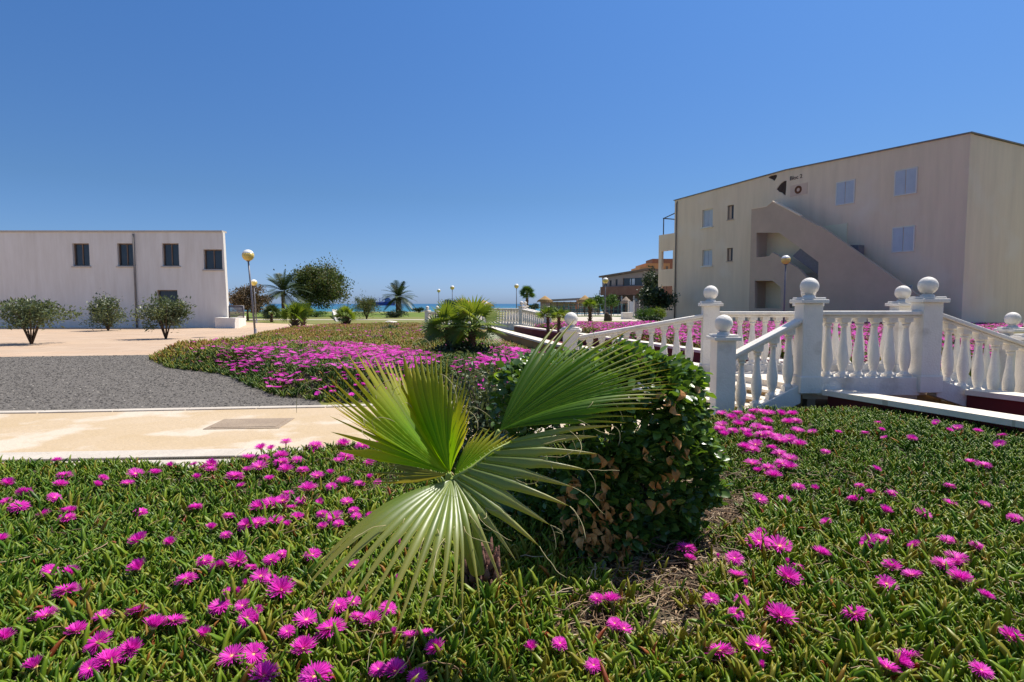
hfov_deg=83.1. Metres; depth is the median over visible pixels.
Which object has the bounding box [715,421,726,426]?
ice plant flower
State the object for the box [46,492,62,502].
ice plant flower
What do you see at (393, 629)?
ice plant flower
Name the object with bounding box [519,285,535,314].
fan palm
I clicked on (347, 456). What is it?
ice plant flower
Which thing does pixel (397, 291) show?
date palm
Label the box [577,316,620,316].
pool surround lawn
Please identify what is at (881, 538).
ice plant flower
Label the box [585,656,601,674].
ice plant flower
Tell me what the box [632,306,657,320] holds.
shrub
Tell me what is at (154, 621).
ice plant flower
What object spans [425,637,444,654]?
ice plant flower
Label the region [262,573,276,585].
ice plant flower
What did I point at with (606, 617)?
dry stems
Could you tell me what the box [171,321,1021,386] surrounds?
ice plant blossom
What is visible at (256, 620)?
ice plant flower
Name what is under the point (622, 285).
brown house
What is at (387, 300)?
ship
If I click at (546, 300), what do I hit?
straw parasol
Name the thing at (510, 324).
balustrade
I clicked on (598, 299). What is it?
slender tree
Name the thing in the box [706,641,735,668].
ice plant flower
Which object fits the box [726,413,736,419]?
ice plant flower
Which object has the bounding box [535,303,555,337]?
fan palm
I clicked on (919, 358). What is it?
balustrade
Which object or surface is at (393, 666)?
ice plant flower
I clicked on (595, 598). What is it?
ice plant flower
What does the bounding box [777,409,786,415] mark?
ice plant flower
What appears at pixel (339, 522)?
ice plant flower
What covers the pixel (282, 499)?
ice plant flower
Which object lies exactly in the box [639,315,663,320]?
shrub
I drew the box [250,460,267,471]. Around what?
ice plant flower
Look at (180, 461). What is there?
path verge
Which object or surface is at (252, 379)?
ice plant foliage
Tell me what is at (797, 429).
ice plant flower
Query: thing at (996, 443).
ice plant flower
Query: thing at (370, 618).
ice plant flower
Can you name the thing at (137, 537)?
ice plant flower
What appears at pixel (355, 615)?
ice plant flower
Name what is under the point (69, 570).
ice plant flower
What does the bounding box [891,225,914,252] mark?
window
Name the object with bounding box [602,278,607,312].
street lamp
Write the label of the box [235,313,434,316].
lawn
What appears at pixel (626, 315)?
wall
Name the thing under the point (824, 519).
ice plant flower
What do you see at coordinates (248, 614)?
ice plant flower
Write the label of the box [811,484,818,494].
ice plant flower
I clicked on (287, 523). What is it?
ice plant flower
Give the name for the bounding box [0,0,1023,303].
sky
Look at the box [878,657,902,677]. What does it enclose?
ice plant flower
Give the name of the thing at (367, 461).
ice plant flower
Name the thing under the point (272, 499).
ice plant flower
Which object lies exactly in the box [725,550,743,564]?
ice plant flower
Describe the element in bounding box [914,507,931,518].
ice plant flower
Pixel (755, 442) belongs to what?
ice plant flower
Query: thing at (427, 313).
balustrade
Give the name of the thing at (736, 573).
ice plant flower
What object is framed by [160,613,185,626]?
ice plant flower
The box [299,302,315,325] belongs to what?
fan palm
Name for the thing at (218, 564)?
ice plant flower
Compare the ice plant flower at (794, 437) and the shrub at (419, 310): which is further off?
the shrub at (419, 310)
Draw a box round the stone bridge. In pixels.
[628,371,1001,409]
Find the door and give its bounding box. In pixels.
[158,290,177,325]
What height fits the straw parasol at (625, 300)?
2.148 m
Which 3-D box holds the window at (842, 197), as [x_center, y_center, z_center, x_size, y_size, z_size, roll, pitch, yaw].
[18.639,-8.296,32.300,0.060,1.300,1.100,-2,4,-27]
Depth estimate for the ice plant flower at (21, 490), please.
3.50 m
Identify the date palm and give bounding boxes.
[259,269,312,309]
[380,280,416,311]
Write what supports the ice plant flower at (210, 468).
on the ice plant foliage at (942, 445)
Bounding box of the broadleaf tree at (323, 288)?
[273,252,354,315]
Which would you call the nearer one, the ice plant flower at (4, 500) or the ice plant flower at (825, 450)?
the ice plant flower at (4, 500)
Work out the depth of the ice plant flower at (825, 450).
4.53 m
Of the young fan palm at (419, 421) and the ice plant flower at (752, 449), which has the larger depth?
the ice plant flower at (752, 449)
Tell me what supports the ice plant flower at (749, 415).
on the flower bed soil at (659, 603)
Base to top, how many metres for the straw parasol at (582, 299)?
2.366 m
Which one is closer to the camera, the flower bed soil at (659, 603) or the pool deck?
the flower bed soil at (659, 603)
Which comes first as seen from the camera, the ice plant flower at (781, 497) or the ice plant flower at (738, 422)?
the ice plant flower at (781, 497)
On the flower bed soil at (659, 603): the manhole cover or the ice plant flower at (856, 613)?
the ice plant flower at (856, 613)
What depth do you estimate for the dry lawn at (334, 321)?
48.16 m
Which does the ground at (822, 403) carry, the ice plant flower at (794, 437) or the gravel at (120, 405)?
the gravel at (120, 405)
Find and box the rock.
[604,312,611,320]
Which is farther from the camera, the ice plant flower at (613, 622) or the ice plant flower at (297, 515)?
the ice plant flower at (297, 515)
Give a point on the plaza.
(81, 341)
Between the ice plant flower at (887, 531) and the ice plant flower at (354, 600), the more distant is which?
the ice plant flower at (887, 531)
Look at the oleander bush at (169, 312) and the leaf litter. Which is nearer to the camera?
the leaf litter
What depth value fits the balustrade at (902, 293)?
8.56 m
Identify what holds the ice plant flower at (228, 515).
on the flower bed soil at (659, 603)
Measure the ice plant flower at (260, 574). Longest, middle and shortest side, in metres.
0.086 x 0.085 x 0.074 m
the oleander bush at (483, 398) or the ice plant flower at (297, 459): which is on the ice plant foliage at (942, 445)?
the ice plant flower at (297, 459)
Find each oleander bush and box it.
[0,294,86,343]
[79,291,134,330]
[120,291,195,338]
[434,350,561,456]
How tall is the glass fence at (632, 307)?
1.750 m
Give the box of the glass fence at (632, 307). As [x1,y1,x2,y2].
[628,300,644,317]
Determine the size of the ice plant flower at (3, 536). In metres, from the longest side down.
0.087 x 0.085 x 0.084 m
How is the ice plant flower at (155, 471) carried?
on the flower bed soil at (659, 603)
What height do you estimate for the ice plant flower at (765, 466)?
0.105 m
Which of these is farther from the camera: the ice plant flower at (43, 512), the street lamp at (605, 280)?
the street lamp at (605, 280)
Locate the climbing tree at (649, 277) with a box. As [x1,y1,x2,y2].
[639,265,664,308]
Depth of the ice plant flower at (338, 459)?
4.14 m
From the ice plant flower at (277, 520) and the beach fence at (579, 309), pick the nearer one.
the ice plant flower at (277, 520)
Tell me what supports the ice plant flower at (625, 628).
on the flower bed soil at (659, 603)
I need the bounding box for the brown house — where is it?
[599,268,671,313]
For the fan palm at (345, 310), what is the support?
on the flower bed soil at (308, 377)
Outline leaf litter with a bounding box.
[555,478,755,647]
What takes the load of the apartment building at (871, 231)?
on the ground at (822, 403)
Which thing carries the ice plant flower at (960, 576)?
on the flower bed soil at (659, 603)
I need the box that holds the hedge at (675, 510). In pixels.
[480,335,732,567]
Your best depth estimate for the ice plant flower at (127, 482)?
3.68 m
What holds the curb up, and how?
on the ground at (822, 403)
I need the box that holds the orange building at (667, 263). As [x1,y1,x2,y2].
[631,259,672,270]
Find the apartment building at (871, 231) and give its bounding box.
[658,131,1023,323]
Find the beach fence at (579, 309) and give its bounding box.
[553,306,594,312]
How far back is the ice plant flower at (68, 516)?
3.10 m
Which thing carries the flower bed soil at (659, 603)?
on the ground at (822, 403)
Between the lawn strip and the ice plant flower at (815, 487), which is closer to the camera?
the ice plant flower at (815, 487)
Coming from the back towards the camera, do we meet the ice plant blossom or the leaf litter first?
the ice plant blossom
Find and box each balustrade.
[424,306,481,323]
[480,301,525,329]
[497,302,528,322]
[521,309,549,326]
[525,308,551,322]
[560,286,723,385]
[706,278,828,416]
[720,292,823,370]
[815,277,950,394]
[821,286,910,371]
[927,313,1023,406]
[940,312,1023,388]
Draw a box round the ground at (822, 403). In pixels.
[236,312,827,408]
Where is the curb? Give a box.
[822,388,1023,433]
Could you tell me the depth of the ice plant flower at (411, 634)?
1.98 m
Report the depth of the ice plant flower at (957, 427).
5.10 m
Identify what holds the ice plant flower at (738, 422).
on the flower bed soil at (659, 603)
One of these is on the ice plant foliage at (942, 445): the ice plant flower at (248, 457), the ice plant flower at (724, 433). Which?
the ice plant flower at (248, 457)
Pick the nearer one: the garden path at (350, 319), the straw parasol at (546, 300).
the garden path at (350, 319)
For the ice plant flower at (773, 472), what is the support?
on the flower bed soil at (659, 603)
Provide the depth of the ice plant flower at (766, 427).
5.29 m
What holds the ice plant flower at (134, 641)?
on the flower bed soil at (659, 603)
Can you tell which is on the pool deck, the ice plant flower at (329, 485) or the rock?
the rock
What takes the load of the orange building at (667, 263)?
on the beach
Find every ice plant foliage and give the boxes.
[0,405,1023,521]
[0,500,1023,681]
[148,322,531,363]
[162,346,539,402]
[531,320,1023,375]
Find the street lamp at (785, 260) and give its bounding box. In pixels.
[781,255,790,323]
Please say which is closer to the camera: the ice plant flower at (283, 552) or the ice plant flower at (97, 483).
the ice plant flower at (283, 552)
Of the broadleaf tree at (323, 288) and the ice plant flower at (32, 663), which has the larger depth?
the broadleaf tree at (323, 288)
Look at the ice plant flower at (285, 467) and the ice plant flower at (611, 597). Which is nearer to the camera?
the ice plant flower at (611, 597)
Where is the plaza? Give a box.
[0,322,314,356]
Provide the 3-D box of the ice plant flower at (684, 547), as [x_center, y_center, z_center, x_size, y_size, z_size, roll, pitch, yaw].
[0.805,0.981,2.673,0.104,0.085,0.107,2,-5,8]
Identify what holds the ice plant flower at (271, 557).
on the flower bed soil at (659, 603)
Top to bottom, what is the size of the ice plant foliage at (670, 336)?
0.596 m
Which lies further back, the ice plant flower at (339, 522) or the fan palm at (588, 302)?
the fan palm at (588, 302)
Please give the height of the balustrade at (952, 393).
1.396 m
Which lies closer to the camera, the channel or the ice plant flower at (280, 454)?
the ice plant flower at (280, 454)
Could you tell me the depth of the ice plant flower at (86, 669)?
1.82 m
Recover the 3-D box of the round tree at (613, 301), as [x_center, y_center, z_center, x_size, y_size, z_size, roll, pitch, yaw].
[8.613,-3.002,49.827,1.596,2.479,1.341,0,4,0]
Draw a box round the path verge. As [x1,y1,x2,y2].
[2,459,234,467]
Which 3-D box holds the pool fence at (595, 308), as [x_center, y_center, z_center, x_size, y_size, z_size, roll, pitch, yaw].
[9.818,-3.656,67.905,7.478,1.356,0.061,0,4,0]
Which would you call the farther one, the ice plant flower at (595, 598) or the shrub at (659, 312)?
the shrub at (659, 312)
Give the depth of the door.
33.88 m
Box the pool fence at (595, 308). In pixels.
[564,304,624,315]
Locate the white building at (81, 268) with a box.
[0,230,228,327]
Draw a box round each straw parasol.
[537,296,552,310]
[576,295,587,315]
[620,297,631,311]
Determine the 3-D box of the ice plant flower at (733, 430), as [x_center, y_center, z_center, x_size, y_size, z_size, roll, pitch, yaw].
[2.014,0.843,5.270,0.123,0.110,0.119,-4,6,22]
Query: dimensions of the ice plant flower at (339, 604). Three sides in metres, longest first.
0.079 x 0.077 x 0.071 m
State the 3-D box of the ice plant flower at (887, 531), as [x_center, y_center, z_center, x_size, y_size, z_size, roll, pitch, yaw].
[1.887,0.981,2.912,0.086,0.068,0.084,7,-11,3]
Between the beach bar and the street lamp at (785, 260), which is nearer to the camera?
the street lamp at (785, 260)
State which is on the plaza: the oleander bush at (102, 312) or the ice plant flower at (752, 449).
the oleander bush at (102, 312)
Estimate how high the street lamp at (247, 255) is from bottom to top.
3.756 m
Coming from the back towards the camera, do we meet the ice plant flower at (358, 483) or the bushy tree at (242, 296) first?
the bushy tree at (242, 296)
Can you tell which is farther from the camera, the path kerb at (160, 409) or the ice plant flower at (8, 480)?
the path kerb at (160, 409)
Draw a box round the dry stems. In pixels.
[0,446,1023,681]
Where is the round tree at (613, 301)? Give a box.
[602,294,620,315]
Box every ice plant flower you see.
[0,477,15,485]
[0,497,11,504]
[0,533,9,547]
[0,627,15,646]
[6,500,28,512]
[14,487,31,496]
[20,654,43,676]
[27,605,59,621]
[32,508,47,521]
[40,563,59,575]
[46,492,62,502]
[50,582,81,596]
[51,457,61,467]
[52,479,67,489]
[55,471,70,477]
[60,512,76,525]
[63,505,77,521]
[63,564,79,581]
[63,619,87,638]
[77,657,103,679]
[82,628,112,654]
[93,647,123,676]
[94,480,102,490]
[94,608,112,619]
[98,474,108,481]
[117,641,139,663]
[120,479,133,490]
[121,636,142,658]
[126,556,144,571]
[127,467,144,481]
[127,531,145,550]
[127,604,148,619]
[132,507,147,515]
[143,613,166,635]
[148,468,161,478]
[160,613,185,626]
[162,536,176,551]
[175,571,198,588]
[185,504,201,510]
[193,473,201,479]
[195,554,213,566]
[197,625,211,642]
[204,458,217,466]
[204,466,217,476]
[205,522,217,535]
[207,597,231,614]
[209,559,225,575]
[217,642,242,667]
[220,531,232,541]
[222,512,234,520]
[225,471,244,479]
[225,550,247,572]
[234,598,249,611]
[236,586,241,596]
[236,608,258,627]
[237,517,254,530]
[239,641,267,667]
[241,454,254,464]
[242,466,250,476]
[242,578,247,587]
[244,564,257,570]
[249,498,267,509]
[249,568,269,585]
[249,660,279,681]
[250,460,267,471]
[251,604,263,612]
[252,516,266,527]
[254,443,266,453]
[254,614,258,626]
[258,453,268,460]
[262,553,280,564]
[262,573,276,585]
[263,474,275,484]
[264,496,278,507]
[266,575,294,597]
[267,515,284,524]
[272,457,290,465]
[273,450,289,457]
[275,492,289,503]
[276,463,294,475]
[276,549,286,557]
[277,623,294,640]
[279,438,290,447]
[283,519,291,527]
[290,634,317,654]
[291,456,301,462]
[292,512,303,519]
[292,607,317,634]
[295,497,304,502]
[296,466,309,474]
[298,481,317,498]
[298,660,331,681]
[303,546,321,560]
[307,440,323,449]
[311,471,324,479]
[315,497,323,503]
[315,617,345,647]
[316,521,327,529]
[317,510,328,516]
[318,661,333,673]
[324,510,342,521]
[325,482,337,489]
[327,597,348,617]
[332,519,343,530]
[333,457,343,462]
[335,437,350,448]
[335,476,350,484]
[337,452,352,459]
[340,497,353,510]
[346,595,361,608]
[347,507,357,513]
[348,560,359,571]
[350,511,360,519]
[350,611,364,619]
[354,480,363,487]
[355,442,369,448]
[360,610,381,631]
[363,458,373,469]
[368,661,385,676]
[378,600,396,615]
[381,657,406,680]
[391,626,396,636]
[403,630,418,646]
[406,667,427,681]
[422,627,434,637]
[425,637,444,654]
[524,639,536,651]
[552,636,566,652]
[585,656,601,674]
[589,592,604,606]
[600,591,621,615]
[606,616,619,631]
[616,621,631,634]
[676,541,696,561]
[685,553,696,566]
[703,592,719,607]
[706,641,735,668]
[714,425,727,437]
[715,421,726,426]
[720,429,728,440]
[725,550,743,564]
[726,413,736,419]
[727,607,743,621]
[728,427,737,432]
[729,569,746,583]
[732,419,744,429]
[734,593,749,607]
[736,442,748,449]
[740,427,751,436]
[741,416,750,422]
[743,431,752,440]
[743,578,748,591]
[744,413,755,418]
[744,458,761,466]
[745,446,761,456]
[745,531,770,550]
[745,635,770,655]
[748,439,762,447]
[751,422,762,430]
[753,467,761,476]
[753,492,766,502]
[755,408,765,414]
[755,430,768,437]
[758,659,764,670]
[760,425,772,435]
[761,462,776,469]
[762,416,772,425]
[764,410,775,414]
[764,469,782,483]
[766,430,773,441]
[766,534,792,552]
[766,601,798,624]
[768,444,778,449]
[769,433,781,437]
[771,449,785,457]
[773,435,786,445]
[774,458,789,466]
[775,565,802,589]
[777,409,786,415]
[779,495,791,501]
[782,417,792,427]
[782,453,796,461]
[782,461,796,473]
[783,434,796,443]
[787,410,796,420]
[789,426,803,435]
[791,418,800,423]
[792,439,806,448]
[793,483,805,489]
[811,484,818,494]
[811,545,830,558]
[820,517,831,526]
[821,449,829,453]
[843,604,870,624]
[848,496,862,507]
[854,482,864,488]
[857,533,877,548]
[866,489,874,497]
[872,465,881,471]
[874,533,888,542]
[876,574,899,589]
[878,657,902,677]
[880,504,891,519]
[880,528,892,535]
[881,558,901,570]
[883,647,914,670]
[885,489,897,496]
[894,648,922,673]
[900,568,921,582]
[906,434,917,440]
[907,540,918,549]
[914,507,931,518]
[930,556,959,569]
[937,534,954,543]
[943,483,954,492]
[944,550,968,564]
[945,556,963,567]
[947,568,975,588]
[952,425,963,430]
[964,458,976,465]
[968,659,994,680]
[969,541,982,553]
[975,460,992,467]
[978,500,992,509]
[980,588,996,606]
[993,439,1006,446]
[998,625,1023,646]
[1006,513,1023,523]
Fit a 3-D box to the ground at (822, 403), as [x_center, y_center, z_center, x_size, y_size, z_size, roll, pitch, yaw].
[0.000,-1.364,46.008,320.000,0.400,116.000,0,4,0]
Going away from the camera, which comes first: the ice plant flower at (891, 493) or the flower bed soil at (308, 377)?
the ice plant flower at (891, 493)
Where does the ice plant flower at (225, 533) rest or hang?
on the flower bed soil at (659, 603)
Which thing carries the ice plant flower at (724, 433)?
on the flower bed soil at (659, 603)
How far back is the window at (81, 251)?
33.73 m
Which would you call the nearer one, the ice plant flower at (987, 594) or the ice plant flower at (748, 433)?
the ice plant flower at (987, 594)
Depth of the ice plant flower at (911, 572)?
2.42 m
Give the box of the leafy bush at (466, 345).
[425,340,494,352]
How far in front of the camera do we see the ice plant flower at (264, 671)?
1.77 m
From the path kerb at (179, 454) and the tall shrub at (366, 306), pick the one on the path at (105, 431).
the path kerb at (179, 454)
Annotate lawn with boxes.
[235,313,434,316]
[246,317,501,323]
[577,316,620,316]
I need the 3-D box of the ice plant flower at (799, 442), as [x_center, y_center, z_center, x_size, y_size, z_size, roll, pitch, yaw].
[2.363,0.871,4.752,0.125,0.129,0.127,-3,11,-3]
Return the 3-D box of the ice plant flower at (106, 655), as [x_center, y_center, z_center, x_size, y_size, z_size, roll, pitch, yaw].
[-1.304,1.042,1.862,0.088,0.090,0.087,8,6,-6]
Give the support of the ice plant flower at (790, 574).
on the flower bed soil at (659, 603)
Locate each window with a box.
[71,244,90,266]
[116,244,135,266]
[161,244,180,266]
[202,250,223,270]
[623,278,641,285]
[700,209,712,228]
[700,249,712,266]
[726,205,733,220]
[726,248,732,261]
[835,179,855,205]
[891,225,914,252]
[894,167,917,196]
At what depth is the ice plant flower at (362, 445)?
4.54 m
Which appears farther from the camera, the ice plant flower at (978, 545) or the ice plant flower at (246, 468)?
the ice plant flower at (246, 468)
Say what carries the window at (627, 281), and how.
in the brown house
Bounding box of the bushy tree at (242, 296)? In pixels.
[228,283,273,320]
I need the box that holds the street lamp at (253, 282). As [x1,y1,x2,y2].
[251,279,257,322]
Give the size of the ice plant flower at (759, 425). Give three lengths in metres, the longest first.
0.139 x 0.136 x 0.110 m
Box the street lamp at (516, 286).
[514,284,518,313]
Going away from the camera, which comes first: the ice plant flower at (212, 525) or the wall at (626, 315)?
the ice plant flower at (212, 525)
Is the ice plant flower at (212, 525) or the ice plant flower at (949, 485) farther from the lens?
the ice plant flower at (949, 485)
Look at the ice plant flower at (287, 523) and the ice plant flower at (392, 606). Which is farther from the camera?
the ice plant flower at (287, 523)
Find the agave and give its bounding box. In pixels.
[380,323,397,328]
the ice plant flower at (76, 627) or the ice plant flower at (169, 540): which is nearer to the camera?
the ice plant flower at (76, 627)
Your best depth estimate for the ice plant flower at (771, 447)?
4.67 m
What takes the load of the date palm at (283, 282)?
on the lawn at (380, 315)
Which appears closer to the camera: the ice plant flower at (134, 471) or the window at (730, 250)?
the ice plant flower at (134, 471)
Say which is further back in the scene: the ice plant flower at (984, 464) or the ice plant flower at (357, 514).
the ice plant flower at (984, 464)
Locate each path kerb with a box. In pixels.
[0,402,480,413]
[0,447,322,461]
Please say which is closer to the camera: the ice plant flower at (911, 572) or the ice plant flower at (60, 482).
the ice plant flower at (911, 572)
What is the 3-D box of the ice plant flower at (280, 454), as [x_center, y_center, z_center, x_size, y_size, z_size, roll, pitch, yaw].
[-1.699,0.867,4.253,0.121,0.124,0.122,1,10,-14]
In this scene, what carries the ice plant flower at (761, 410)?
on the flower bed soil at (659, 603)
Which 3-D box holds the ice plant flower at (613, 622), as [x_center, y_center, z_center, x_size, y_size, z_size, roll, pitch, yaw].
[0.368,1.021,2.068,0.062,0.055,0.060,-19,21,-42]
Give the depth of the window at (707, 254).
41.78 m
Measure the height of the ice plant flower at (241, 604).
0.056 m
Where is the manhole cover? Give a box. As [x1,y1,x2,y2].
[203,418,294,429]
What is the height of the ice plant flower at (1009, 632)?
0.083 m
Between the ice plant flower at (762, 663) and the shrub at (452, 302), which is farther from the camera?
the shrub at (452, 302)
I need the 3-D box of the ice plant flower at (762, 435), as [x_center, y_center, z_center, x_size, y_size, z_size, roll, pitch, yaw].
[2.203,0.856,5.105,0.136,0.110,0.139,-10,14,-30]
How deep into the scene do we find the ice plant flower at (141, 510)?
3.19 m
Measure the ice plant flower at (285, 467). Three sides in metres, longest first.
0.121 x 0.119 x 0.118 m
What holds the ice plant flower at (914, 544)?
on the flower bed soil at (659, 603)
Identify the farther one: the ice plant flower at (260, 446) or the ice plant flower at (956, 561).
the ice plant flower at (260, 446)
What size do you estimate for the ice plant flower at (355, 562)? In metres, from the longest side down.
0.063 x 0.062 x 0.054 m
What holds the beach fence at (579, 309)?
on the ground at (822, 403)
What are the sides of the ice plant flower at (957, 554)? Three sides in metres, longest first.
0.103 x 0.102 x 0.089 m
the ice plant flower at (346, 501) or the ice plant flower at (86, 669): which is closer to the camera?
the ice plant flower at (86, 669)
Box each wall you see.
[215,305,245,327]
[621,312,632,318]
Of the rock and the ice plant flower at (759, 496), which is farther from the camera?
the rock
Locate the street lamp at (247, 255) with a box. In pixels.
[242,249,256,333]
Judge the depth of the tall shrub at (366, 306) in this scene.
51.62 m
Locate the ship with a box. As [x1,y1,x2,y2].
[374,298,394,304]
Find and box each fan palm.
[259,302,281,321]
[278,300,312,326]
[296,322,673,678]
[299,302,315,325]
[330,303,357,323]
[419,299,468,347]
[438,295,508,348]
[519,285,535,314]
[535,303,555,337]
[546,305,569,337]
[582,298,598,320]
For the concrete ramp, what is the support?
on the dry lawn at (334, 321)
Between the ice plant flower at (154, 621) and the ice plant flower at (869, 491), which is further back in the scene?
the ice plant flower at (869, 491)
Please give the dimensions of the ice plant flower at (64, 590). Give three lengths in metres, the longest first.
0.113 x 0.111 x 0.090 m
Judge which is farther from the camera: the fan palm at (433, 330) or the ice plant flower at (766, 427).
the fan palm at (433, 330)
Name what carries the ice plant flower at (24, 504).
on the flower bed soil at (659, 603)
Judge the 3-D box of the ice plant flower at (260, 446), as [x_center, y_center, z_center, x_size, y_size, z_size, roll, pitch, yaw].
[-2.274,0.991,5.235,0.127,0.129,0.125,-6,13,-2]
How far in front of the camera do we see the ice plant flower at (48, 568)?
2.51 m
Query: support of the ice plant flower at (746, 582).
on the flower bed soil at (659, 603)
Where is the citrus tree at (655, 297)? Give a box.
[636,284,679,310]
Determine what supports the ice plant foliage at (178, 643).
on the flower bed soil at (659, 603)
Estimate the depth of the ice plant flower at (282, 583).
2.29 m
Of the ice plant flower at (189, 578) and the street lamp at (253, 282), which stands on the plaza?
the street lamp at (253, 282)
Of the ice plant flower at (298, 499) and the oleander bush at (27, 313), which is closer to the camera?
the ice plant flower at (298, 499)
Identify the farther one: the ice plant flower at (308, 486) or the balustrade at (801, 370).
the balustrade at (801, 370)
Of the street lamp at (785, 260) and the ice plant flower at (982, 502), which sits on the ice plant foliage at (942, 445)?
the ice plant flower at (982, 502)
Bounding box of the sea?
[232,304,602,311]
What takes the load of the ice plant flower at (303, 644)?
on the flower bed soil at (659, 603)
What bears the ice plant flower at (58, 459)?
on the flower bed soil at (659, 603)
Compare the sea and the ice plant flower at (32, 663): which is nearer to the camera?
the ice plant flower at (32, 663)
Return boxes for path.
[0,406,662,461]
[246,319,423,319]
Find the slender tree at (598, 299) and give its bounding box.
[593,295,604,314]
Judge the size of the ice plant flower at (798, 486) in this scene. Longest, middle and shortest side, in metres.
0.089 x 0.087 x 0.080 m
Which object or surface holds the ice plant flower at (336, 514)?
on the flower bed soil at (659, 603)
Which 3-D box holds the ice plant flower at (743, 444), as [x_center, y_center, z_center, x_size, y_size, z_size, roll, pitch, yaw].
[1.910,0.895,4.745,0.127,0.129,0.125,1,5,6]
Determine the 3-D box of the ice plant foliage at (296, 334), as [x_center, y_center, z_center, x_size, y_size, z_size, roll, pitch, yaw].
[-5.711,-0.311,22.546,10.694,0.546,21.732,-1,4,-12]
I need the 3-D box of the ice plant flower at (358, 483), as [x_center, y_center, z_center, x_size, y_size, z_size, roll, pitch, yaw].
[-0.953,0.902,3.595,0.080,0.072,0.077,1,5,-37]
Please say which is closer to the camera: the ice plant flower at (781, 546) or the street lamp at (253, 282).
the ice plant flower at (781, 546)
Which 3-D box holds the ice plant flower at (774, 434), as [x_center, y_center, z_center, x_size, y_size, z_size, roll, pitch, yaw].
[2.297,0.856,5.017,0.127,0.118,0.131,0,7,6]
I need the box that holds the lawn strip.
[553,321,638,322]
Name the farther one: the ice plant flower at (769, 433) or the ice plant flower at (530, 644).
the ice plant flower at (769, 433)
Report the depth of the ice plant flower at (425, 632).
2.00 m
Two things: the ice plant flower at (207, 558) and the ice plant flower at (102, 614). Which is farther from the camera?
the ice plant flower at (207, 558)
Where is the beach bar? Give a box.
[550,297,597,312]
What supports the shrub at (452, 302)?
on the dry lawn at (334, 321)
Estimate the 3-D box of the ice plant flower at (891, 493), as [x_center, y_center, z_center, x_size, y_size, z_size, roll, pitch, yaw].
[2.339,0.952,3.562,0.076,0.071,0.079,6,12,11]
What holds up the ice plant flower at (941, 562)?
on the flower bed soil at (659, 603)
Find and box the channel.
[486,325,782,365]
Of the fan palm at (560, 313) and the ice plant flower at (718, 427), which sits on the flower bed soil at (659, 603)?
the ice plant flower at (718, 427)
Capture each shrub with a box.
[308,311,330,316]
[351,294,383,318]
[382,309,408,317]
[411,307,425,312]
[440,298,462,308]
[528,303,539,309]
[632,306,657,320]
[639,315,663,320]
[652,306,666,317]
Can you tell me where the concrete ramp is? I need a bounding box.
[332,309,339,321]
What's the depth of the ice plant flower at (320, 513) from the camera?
3.10 m
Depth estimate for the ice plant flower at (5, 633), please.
1.99 m
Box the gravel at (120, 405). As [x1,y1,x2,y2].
[0,355,320,410]
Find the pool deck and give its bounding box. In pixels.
[576,312,640,320]
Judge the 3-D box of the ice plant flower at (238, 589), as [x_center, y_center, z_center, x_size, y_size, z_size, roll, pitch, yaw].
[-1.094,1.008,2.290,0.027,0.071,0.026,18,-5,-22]
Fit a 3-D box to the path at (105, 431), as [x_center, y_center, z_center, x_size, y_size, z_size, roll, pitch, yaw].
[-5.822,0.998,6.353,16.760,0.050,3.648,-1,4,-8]
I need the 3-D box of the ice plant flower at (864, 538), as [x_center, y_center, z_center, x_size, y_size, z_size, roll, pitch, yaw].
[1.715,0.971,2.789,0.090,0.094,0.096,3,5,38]
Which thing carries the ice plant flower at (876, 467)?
on the ice plant foliage at (942, 445)
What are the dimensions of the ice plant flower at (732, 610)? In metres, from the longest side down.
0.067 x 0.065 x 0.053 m
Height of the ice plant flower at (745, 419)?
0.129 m
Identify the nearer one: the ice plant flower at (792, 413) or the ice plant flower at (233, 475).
the ice plant flower at (233, 475)
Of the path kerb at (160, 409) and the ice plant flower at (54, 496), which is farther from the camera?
the path kerb at (160, 409)
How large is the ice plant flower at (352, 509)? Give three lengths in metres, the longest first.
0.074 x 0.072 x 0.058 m
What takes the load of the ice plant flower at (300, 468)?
on the flower bed soil at (659, 603)
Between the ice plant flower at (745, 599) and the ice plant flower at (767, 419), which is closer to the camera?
the ice plant flower at (745, 599)
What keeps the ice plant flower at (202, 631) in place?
on the flower bed soil at (659, 603)
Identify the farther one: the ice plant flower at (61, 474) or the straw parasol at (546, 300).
the straw parasol at (546, 300)
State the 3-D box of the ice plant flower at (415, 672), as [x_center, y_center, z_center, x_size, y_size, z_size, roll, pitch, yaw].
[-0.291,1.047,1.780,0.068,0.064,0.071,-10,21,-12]
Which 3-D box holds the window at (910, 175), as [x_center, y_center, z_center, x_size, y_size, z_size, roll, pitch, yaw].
[20.070,-8.112,29.444,0.060,1.300,1.100,-2,4,-27]
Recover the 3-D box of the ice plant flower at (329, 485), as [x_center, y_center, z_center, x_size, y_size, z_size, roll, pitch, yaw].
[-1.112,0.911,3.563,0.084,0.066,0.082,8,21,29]
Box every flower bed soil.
[5,415,1023,681]
[151,334,509,402]
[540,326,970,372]

